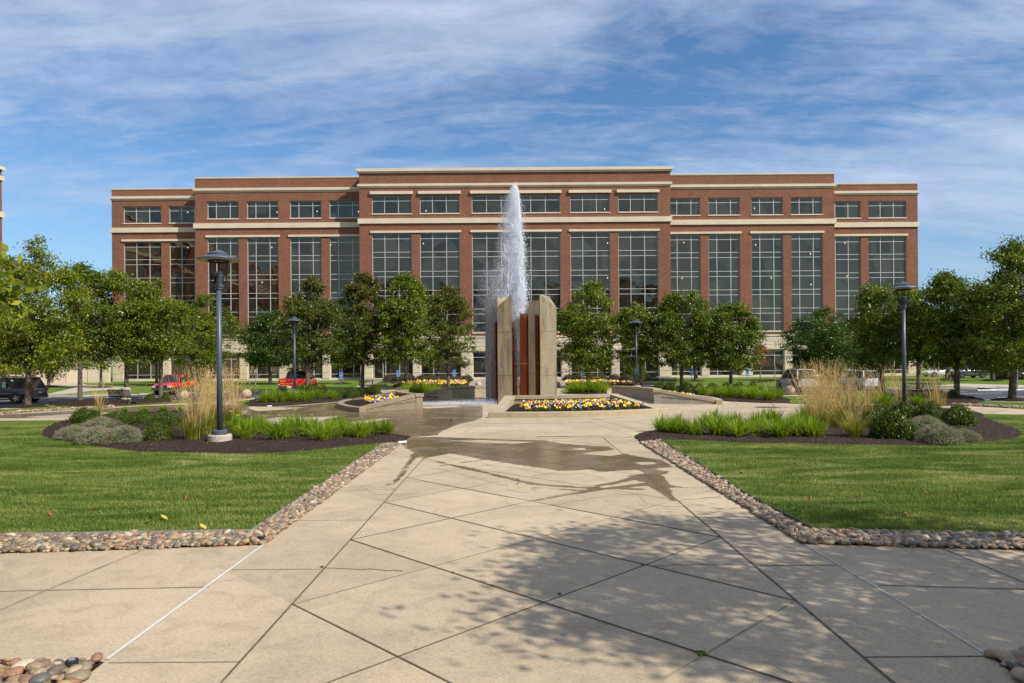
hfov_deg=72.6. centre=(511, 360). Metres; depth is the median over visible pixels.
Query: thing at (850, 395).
reed grass clump
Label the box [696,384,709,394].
daylily clump
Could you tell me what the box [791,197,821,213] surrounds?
window
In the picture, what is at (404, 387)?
daylily clump
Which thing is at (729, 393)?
daylily clump
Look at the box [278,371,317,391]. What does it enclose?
parked pickup
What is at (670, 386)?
boxwood shrub
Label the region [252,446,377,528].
lawn edging
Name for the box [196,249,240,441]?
street lamp
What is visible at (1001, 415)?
front lawn
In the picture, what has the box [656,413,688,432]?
daylily clump
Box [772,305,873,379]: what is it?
maple tree
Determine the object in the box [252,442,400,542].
river pebbles
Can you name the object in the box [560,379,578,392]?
daylily clump
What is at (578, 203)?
window
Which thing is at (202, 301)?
pear tree
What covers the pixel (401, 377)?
rose bush
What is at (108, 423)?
catmint mound
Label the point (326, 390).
boxwood shrub
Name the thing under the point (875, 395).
reed grass clump
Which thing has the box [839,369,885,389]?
parked suv
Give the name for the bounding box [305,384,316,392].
boxwood shrub
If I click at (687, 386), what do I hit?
boxwood shrub
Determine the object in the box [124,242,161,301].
window
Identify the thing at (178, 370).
window
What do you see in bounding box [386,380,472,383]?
mulch bed
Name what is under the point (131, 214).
window
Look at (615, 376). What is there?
rose bush
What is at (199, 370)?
conical evergreen
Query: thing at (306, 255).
window
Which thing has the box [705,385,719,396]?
daylily clump
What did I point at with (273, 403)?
mulch bed
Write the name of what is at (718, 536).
pavement joints
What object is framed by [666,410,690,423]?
daylily clump
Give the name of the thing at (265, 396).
daylily clump
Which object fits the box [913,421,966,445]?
catmint mound
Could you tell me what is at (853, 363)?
window
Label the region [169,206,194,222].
window
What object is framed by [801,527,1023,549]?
river pebbles
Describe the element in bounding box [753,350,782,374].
window
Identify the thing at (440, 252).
window
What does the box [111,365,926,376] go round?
ground
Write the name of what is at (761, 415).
daylily clump
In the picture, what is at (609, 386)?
kerb
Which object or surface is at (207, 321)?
pear tree
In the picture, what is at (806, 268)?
window
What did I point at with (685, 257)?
window
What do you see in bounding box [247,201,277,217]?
window
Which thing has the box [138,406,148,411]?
daylily clump
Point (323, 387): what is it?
boxwood shrub
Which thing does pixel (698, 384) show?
boxwood shrub
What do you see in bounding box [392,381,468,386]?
mulch bed
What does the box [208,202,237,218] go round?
window
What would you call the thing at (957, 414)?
boxwood shrub
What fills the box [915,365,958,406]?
reed grass clump
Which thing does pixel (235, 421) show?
daylily clump
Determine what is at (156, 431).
boxwood shrub
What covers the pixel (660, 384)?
boxwood shrub
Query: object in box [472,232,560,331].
window
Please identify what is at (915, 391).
bench
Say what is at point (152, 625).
joint sealant
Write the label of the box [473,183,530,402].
water jet
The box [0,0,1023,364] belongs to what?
sky
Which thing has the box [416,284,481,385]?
pear tree
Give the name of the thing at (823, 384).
reed grass clump
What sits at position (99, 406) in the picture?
reed grass clump
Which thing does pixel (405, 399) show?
planter
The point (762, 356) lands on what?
pear tree
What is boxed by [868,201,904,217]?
window
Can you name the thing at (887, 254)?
window
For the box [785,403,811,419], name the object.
daylily clump
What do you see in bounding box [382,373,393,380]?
rose bush
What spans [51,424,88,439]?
catmint mound
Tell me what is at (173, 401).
grass verge
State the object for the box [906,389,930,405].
daylily clump
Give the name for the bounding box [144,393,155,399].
boxwood shrub
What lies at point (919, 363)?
pear tree
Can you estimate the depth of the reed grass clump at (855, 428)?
22.42 m
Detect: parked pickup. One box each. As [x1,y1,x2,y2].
[151,374,195,394]
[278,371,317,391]
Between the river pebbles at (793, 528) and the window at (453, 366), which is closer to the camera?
the river pebbles at (793, 528)
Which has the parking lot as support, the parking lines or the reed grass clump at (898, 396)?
the parking lines
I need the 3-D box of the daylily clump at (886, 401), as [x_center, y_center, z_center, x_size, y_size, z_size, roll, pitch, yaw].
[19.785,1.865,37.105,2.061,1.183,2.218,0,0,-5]
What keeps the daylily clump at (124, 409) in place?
on the mulch bed at (228, 447)
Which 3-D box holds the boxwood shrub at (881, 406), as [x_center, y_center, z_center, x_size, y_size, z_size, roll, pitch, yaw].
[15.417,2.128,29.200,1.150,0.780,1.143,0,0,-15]
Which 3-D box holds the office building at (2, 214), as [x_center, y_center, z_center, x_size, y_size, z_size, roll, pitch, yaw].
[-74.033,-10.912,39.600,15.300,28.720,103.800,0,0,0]
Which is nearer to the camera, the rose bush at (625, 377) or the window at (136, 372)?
the rose bush at (625, 377)
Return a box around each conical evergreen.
[188,360,211,382]
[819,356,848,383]
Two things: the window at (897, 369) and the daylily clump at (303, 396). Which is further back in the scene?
the window at (897, 369)
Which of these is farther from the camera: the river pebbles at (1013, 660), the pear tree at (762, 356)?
the pear tree at (762, 356)
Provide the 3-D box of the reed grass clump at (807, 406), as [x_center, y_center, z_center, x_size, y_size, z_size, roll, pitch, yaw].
[11.938,1.146,27.904,1.923,2.671,2.123,0,0,4]
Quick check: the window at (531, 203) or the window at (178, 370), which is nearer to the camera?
the window at (531, 203)
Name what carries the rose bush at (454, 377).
on the mulch bed at (392, 382)
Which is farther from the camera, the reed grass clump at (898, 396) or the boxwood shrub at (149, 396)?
the boxwood shrub at (149, 396)
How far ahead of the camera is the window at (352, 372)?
99.78 m
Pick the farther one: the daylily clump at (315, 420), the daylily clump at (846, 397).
the daylily clump at (846, 397)
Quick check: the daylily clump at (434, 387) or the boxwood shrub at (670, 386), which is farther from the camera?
the daylily clump at (434, 387)
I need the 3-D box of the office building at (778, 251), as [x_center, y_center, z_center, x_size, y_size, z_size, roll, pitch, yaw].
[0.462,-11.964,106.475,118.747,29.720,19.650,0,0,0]
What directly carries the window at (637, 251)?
in the office building at (778, 251)
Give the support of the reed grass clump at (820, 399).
on the mulch bed at (986, 433)
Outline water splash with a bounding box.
[423,395,496,405]
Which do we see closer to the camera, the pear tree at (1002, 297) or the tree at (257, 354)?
the pear tree at (1002, 297)
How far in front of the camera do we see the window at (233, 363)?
99.76 m
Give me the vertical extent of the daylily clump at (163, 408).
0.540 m
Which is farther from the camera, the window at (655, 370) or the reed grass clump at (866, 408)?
the window at (655, 370)
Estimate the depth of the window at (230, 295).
99.76 m
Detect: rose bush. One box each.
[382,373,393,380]
[393,374,404,380]
[403,373,415,380]
[414,373,425,380]
[425,374,437,380]
[437,373,446,380]
[450,374,459,379]
[459,373,472,380]
[561,374,573,380]
[573,373,584,379]
[584,372,596,379]
[595,374,608,379]
[608,373,620,379]
[620,373,633,379]
[645,373,659,379]
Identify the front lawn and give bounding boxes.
[684,414,1023,532]
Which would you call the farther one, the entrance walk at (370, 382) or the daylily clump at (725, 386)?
the entrance walk at (370, 382)
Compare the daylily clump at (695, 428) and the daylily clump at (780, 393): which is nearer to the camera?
the daylily clump at (695, 428)
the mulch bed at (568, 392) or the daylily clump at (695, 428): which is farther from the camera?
the mulch bed at (568, 392)
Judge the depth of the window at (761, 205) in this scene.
99.76 m
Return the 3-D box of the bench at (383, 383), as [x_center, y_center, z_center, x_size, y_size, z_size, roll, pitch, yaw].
[-12.446,2.182,62.438,2.428,1.004,0.822,0,0,0]
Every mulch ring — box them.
[4,404,47,407]
[990,397,1023,400]
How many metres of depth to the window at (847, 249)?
102.57 m
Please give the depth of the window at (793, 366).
99.78 m
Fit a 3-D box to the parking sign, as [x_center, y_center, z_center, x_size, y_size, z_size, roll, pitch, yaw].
[-15.816,1.887,64.484,0.344,1.660,0.072,0,0,0]
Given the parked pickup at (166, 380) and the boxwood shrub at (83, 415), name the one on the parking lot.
the parked pickup at (166, 380)
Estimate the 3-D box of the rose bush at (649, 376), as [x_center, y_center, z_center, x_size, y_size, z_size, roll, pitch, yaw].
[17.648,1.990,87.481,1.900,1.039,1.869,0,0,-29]
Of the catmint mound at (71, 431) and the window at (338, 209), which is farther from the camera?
the window at (338, 209)
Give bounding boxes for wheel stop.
[976,389,1023,390]
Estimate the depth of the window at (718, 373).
99.78 m
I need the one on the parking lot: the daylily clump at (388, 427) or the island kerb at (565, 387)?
the island kerb at (565, 387)
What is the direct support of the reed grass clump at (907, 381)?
on the mulch bed at (963, 399)
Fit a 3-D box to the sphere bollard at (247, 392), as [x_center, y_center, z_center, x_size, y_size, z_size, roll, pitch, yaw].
[-19.314,2.408,50.736,0.670,0.670,0.670,0,0,0]
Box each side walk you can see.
[44,383,120,394]
[900,384,1023,387]
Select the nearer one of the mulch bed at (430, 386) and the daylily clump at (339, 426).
the daylily clump at (339, 426)
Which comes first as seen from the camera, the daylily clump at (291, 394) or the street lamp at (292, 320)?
the daylily clump at (291, 394)
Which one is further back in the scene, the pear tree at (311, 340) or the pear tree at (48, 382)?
the pear tree at (48, 382)
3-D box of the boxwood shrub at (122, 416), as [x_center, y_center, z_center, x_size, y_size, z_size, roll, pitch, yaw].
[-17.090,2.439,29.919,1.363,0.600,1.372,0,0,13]
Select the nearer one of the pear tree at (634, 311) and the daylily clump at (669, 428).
the daylily clump at (669, 428)
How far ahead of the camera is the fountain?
41.66 m
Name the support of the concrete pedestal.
on the plaza paving at (116, 605)
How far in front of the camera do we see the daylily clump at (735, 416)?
26.58 m
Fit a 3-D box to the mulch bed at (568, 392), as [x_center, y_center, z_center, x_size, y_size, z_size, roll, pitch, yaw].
[6.214,2.498,57.642,3.238,0.080,10.504,0,0,7]
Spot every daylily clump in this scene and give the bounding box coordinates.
[118,407,131,412]
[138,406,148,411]
[157,403,172,411]
[223,411,249,430]
[225,414,261,437]
[230,415,265,432]
[249,411,276,423]
[254,387,279,401]
[257,415,274,433]
[257,417,304,438]
[270,389,287,401]
[270,414,298,433]
[271,409,300,424]
[281,387,297,400]
[290,409,318,432]
[294,387,313,400]
[295,414,320,436]
[304,419,342,440]
[306,415,325,424]
[307,387,317,397]
[308,386,323,398]
[322,419,336,433]
[324,388,343,398]
[324,411,352,425]
[331,417,359,435]
[341,414,381,438]
[366,416,382,432]
[371,414,400,433]
[400,383,411,389]
[406,383,417,392]
[412,383,430,392]
[422,384,433,391]
[429,382,441,390]
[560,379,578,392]
[569,379,590,392]
[579,378,600,391]
[587,377,604,392]
[596,377,611,391]
[646,410,673,430]
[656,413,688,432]
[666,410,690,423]
[670,415,692,433]
[678,415,709,435]
[691,409,712,426]
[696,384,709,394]
[697,404,731,427]
[703,410,738,435]
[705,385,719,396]
[712,414,738,430]
[713,383,734,394]
[715,382,735,396]
[721,414,756,436]
[726,409,745,423]
[730,383,746,397]
[738,410,764,428]
[740,384,759,398]
[744,406,767,423]
[744,417,764,433]
[753,382,769,395]
[753,382,782,400]
[756,414,777,433]
[757,406,784,422]
[760,410,809,436]
[772,382,788,397]
[778,412,812,436]
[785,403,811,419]
[785,409,828,433]
[798,415,831,436]
[839,389,859,406]
[855,389,879,405]
[871,388,900,405]
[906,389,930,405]
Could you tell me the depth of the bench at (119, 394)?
43.78 m
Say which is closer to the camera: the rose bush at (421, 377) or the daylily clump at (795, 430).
the daylily clump at (795, 430)
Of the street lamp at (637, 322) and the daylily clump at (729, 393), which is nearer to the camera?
the daylily clump at (729, 393)
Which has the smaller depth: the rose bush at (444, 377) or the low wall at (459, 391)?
the low wall at (459, 391)
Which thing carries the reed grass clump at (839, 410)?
on the mulch bed at (986, 433)
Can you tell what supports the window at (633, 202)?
in the office building at (778, 251)
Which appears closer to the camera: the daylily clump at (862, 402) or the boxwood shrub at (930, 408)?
the boxwood shrub at (930, 408)
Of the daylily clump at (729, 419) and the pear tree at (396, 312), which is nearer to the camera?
the daylily clump at (729, 419)
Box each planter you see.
[337,390,423,411]
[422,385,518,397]
[488,393,667,417]
[611,385,722,403]
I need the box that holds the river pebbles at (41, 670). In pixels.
[0,652,102,682]
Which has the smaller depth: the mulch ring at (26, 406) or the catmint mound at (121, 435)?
the catmint mound at (121, 435)
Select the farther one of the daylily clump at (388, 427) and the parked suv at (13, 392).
the parked suv at (13, 392)
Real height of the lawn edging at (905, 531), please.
0.055 m
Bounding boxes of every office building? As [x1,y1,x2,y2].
[0,166,5,270]
[109,166,919,380]
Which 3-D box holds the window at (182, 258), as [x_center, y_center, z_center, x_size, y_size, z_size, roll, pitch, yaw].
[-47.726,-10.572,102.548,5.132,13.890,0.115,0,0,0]
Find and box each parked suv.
[0,376,47,403]
[776,368,818,390]
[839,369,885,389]
[951,366,989,377]
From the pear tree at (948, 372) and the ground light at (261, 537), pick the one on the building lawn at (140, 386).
the pear tree at (948, 372)
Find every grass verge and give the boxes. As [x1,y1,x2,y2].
[0,399,239,411]
[237,399,252,406]
[783,396,856,404]
[974,402,1023,408]
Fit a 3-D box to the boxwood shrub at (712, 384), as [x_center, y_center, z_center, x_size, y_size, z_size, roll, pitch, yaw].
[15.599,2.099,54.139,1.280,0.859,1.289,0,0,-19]
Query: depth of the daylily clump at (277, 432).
22.94 m
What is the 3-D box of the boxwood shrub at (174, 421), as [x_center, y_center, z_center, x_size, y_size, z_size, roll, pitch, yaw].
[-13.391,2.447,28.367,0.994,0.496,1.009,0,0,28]
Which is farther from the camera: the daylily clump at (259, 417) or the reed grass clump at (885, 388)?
the reed grass clump at (885, 388)
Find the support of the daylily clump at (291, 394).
on the mulch bed at (273, 403)
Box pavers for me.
[469,379,566,386]
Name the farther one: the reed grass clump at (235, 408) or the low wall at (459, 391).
the low wall at (459, 391)
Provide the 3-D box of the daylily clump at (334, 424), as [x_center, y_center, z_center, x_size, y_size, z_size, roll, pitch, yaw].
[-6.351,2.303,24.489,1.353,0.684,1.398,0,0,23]
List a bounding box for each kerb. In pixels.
[0,387,1006,408]
[48,385,1023,396]
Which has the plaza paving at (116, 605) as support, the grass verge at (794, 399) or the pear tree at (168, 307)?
the grass verge at (794, 399)
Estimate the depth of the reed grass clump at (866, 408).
28.89 m
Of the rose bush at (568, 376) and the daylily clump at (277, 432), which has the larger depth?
the rose bush at (568, 376)
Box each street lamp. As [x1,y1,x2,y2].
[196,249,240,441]
[286,317,301,390]
[630,319,642,386]
[888,282,918,403]
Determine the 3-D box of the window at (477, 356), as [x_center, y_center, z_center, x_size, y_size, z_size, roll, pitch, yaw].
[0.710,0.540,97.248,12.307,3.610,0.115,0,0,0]
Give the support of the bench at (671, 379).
on the plaza paving at (116, 605)
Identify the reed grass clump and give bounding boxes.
[83,376,113,412]
[167,369,216,440]
[173,367,228,434]
[186,364,229,421]
[192,361,244,427]
[213,366,261,426]
[781,358,835,418]
[792,363,845,429]
[801,356,851,419]
[807,360,866,426]
[825,389,881,436]
[830,363,871,414]
[848,370,888,413]
[858,363,890,403]
[868,369,900,403]
[881,364,915,403]
[886,365,923,400]
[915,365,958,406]
[917,373,948,405]
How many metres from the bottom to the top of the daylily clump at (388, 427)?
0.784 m
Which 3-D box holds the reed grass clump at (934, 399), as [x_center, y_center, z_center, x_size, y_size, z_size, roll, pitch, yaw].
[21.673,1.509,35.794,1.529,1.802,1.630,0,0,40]
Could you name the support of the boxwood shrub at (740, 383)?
on the mulch bed at (760, 400)
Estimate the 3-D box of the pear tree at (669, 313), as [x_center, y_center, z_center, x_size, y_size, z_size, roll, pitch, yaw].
[15.583,-2.090,64.455,7.761,9.288,7.361,0,0,-15]
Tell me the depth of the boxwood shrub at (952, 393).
43.61 m
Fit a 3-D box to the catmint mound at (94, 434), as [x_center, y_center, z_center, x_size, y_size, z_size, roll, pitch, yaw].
[-13.422,2.372,22.586,1.379,0.665,1.354,0,0,-7]
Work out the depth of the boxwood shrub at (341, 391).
49.57 m
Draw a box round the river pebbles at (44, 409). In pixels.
[0,405,114,414]
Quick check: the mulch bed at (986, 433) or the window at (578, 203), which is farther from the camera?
the window at (578, 203)
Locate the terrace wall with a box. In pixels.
[7,348,110,382]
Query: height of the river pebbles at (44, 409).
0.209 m
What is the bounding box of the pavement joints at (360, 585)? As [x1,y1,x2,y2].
[0,403,794,682]
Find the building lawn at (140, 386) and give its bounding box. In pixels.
[46,371,1023,394]
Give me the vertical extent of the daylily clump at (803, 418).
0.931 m
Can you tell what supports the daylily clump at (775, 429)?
on the mulch bed at (986, 433)
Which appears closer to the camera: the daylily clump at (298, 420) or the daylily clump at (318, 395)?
the daylily clump at (298, 420)
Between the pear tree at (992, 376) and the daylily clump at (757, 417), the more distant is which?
the pear tree at (992, 376)
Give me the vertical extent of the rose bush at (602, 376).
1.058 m
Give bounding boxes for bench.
[107,389,139,404]
[359,379,386,390]
[648,377,676,386]
[898,383,940,395]
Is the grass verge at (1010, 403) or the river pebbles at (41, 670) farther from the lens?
the grass verge at (1010, 403)
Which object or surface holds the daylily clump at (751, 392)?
on the mulch bed at (760, 400)
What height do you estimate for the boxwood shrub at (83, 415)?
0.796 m
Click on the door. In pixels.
(378, 370)
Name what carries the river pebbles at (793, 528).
on the gravel bed
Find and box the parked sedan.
[921,367,951,376]
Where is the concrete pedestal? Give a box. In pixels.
[121,387,130,398]
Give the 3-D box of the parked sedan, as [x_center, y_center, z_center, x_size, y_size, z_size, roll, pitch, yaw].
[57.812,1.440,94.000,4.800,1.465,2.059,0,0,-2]
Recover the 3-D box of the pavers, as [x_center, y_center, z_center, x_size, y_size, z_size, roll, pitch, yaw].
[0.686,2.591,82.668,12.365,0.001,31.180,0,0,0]
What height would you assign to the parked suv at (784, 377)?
1.907 m
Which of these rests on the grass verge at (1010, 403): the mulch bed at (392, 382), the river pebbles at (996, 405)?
the river pebbles at (996, 405)
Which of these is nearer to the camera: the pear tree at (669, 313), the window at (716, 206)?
the pear tree at (669, 313)
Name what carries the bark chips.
on the plaza paving at (116, 605)
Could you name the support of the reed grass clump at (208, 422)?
on the mulch bed at (228, 447)
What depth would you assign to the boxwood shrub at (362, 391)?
49.93 m
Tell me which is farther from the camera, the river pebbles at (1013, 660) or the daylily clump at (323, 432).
the daylily clump at (323, 432)
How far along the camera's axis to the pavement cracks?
8.80 m
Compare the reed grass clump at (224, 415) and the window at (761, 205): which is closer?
the reed grass clump at (224, 415)
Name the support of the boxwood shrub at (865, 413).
on the mulch bed at (986, 433)
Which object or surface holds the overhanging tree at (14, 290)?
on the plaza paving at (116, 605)
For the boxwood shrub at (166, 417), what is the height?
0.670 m
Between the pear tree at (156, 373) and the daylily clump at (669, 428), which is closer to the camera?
the daylily clump at (669, 428)
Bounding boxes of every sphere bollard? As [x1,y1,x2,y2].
[179,391,188,399]
[242,389,251,397]
[785,386,794,394]
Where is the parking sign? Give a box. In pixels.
[339,372,342,379]
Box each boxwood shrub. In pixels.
[68,406,100,422]
[99,410,127,421]
[125,411,153,424]
[141,421,175,440]
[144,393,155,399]
[147,410,179,425]
[161,393,170,398]
[170,415,191,425]
[296,384,306,391]
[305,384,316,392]
[316,385,326,392]
[323,387,333,393]
[334,386,345,397]
[344,386,359,397]
[358,387,369,396]
[368,385,381,394]
[620,363,647,379]
[653,381,663,389]
[663,381,677,391]
[678,380,695,394]
[694,382,702,392]
[706,383,719,389]
[733,381,745,389]
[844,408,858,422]
[859,408,879,426]
[866,407,916,439]
[872,402,891,415]
[891,401,914,417]
[911,401,943,419]
[939,403,979,425]
[947,389,957,396]
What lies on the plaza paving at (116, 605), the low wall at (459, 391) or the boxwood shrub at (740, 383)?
the low wall at (459, 391)
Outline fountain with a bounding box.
[485,284,556,403]
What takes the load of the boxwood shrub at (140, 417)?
on the mulch bed at (228, 447)
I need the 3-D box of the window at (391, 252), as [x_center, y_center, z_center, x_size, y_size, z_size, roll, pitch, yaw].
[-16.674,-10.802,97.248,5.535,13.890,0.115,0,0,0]
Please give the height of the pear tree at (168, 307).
8.697 m
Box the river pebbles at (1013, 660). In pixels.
[984,646,1023,682]
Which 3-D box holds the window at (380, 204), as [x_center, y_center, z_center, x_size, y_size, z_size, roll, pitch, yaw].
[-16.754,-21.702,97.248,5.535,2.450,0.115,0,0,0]
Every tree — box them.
[0,231,104,404]
[0,242,50,326]
[19,321,72,385]
[45,261,118,399]
[61,267,184,386]
[71,317,122,385]
[111,278,203,397]
[151,298,163,383]
[166,301,226,380]
[184,292,243,373]
[232,307,298,382]
[269,273,348,385]
[319,328,356,382]
[328,268,394,386]
[368,270,438,384]
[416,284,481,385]
[556,277,627,381]
[612,301,661,385]
[643,287,723,385]
[672,328,712,379]
[697,299,768,384]
[752,344,770,380]
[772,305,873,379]
[841,277,932,392]
[844,342,885,370]
[884,290,946,389]
[907,268,994,395]
[923,337,975,378]
[940,234,1023,401]
[962,311,1009,379]
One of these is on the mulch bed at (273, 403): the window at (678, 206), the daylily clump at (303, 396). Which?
the daylily clump at (303, 396)
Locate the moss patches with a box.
[320,563,707,655]
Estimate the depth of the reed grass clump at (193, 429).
23.16 m
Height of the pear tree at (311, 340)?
10.438 m
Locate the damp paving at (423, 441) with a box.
[0,397,712,505]
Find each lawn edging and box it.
[0,529,249,534]
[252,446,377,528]
[660,439,812,527]
[816,528,1005,534]
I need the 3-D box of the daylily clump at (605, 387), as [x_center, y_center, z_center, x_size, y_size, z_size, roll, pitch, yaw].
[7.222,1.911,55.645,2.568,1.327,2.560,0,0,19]
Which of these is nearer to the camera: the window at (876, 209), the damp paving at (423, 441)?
the damp paving at (423, 441)
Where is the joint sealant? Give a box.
[106,417,983,658]
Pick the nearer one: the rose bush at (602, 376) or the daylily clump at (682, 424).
the daylily clump at (682, 424)
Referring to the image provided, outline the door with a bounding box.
[374,360,383,378]
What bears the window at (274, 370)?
in the office building at (778, 251)
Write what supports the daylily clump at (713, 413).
on the mulch bed at (986, 433)
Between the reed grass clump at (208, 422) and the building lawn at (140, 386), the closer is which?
the reed grass clump at (208, 422)
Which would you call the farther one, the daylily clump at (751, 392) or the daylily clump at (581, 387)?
the daylily clump at (581, 387)
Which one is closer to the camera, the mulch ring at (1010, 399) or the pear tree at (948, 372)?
the mulch ring at (1010, 399)
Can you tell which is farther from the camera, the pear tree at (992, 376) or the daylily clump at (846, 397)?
the pear tree at (992, 376)
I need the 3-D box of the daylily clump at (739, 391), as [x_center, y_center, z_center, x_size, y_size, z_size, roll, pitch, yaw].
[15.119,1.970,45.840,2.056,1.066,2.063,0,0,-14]
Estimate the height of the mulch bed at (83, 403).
0.170 m
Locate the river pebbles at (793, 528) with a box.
[639,439,812,542]
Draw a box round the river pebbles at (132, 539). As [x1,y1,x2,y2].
[0,529,264,552]
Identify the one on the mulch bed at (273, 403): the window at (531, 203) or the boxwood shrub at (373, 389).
the boxwood shrub at (373, 389)
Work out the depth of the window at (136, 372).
102.57 m
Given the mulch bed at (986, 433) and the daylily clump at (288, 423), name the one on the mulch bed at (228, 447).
the daylily clump at (288, 423)
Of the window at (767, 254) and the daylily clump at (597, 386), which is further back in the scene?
the window at (767, 254)
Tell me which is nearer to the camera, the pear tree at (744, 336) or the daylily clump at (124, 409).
the daylily clump at (124, 409)
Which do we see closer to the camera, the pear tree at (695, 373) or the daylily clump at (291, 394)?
the daylily clump at (291, 394)
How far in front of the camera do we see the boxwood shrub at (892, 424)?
21.74 m
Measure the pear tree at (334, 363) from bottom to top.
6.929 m
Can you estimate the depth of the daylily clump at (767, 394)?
42.74 m
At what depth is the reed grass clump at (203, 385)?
27.46 m
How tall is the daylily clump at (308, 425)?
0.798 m
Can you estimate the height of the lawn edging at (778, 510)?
0.075 m
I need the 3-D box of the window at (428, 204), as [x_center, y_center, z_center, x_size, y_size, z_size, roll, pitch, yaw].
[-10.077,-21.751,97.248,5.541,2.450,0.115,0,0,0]
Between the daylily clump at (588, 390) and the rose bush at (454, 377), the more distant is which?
the rose bush at (454, 377)
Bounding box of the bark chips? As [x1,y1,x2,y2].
[41,406,1018,452]
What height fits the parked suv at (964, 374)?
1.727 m
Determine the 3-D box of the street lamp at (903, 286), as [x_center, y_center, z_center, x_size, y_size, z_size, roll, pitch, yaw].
[18.895,-0.665,33.600,1.330,6.290,1.330,0,0,-30]
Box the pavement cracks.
[323,479,746,570]
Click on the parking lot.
(986, 395)
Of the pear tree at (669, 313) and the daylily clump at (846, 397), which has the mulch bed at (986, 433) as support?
the daylily clump at (846, 397)
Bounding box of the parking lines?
[7,389,1004,403]
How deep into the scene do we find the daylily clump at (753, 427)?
23.50 m
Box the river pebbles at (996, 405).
[952,403,1023,407]
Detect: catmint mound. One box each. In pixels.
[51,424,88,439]
[73,425,111,444]
[78,415,127,429]
[102,423,144,444]
[908,414,945,431]
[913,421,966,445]
[953,427,983,442]
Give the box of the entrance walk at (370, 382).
[355,381,380,387]
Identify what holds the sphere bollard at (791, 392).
on the island kerb at (565, 387)
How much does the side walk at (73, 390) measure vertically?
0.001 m
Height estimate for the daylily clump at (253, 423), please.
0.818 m
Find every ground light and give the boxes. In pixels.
[65,657,78,667]
[258,535,264,539]
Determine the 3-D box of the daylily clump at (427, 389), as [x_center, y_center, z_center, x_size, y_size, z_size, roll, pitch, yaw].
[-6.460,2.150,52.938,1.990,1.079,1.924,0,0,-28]
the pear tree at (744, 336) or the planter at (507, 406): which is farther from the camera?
the pear tree at (744, 336)
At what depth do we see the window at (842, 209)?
102.57 m
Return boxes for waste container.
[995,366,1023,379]
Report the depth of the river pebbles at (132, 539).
9.96 m
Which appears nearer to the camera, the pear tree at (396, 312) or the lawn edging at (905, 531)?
the lawn edging at (905, 531)
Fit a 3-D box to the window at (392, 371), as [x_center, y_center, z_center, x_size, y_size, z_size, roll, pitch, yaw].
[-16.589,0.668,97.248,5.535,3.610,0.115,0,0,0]
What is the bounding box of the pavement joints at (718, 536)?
[220,403,1022,682]
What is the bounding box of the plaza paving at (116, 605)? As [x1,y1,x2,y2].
[0,387,1023,682]
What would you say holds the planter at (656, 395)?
on the plaza paving at (116, 605)
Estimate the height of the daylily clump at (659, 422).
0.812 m
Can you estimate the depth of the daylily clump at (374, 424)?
24.67 m
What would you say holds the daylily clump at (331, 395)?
on the mulch bed at (273, 403)
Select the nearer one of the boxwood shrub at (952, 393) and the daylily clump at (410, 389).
the boxwood shrub at (952, 393)
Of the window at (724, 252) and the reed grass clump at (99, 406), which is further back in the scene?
the window at (724, 252)
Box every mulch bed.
[42,410,410,454]
[49,398,172,406]
[244,393,374,406]
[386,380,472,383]
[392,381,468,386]
[566,391,606,393]
[618,378,677,381]
[620,381,653,384]
[634,405,1020,445]
[677,388,790,402]
[872,392,984,405]
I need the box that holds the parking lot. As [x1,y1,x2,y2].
[0,387,1023,407]
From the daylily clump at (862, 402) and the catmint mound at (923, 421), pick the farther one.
the daylily clump at (862, 402)
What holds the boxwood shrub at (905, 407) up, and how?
on the mulch bed at (986, 433)
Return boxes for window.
[124,207,160,222]
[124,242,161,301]
[128,356,158,378]
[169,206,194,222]
[170,242,195,309]
[171,354,193,377]
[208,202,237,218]
[208,238,238,334]
[209,354,238,378]
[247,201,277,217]
[247,237,278,333]
[248,361,278,378]
[290,201,320,217]
[290,237,321,324]
[291,353,321,378]
[330,201,358,217]
[330,237,359,333]
[331,356,359,377]
[372,196,411,213]
[372,233,411,332]
[373,354,412,378]
[420,196,459,212]
[420,233,459,332]
[421,352,460,377]
[472,195,559,212]
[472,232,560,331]
[473,352,560,377]
[570,195,609,211]
[570,232,610,330]
[571,359,610,376]
[618,194,657,211]
[618,231,657,329]
[619,351,658,375]
[670,198,699,214]
[671,234,699,331]
[672,352,700,375]
[708,198,738,214]
[708,234,739,323]
[710,351,739,375]
[751,198,781,213]
[752,234,782,330]
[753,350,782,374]
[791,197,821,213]
[791,233,821,329]
[792,350,818,373]
[834,201,859,217]
[835,237,859,324]
[842,363,859,372]
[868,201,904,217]
[869,236,905,317]
[875,361,906,373]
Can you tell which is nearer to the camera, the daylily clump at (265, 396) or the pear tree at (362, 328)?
the daylily clump at (265, 396)
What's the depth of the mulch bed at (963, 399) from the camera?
40.86 m

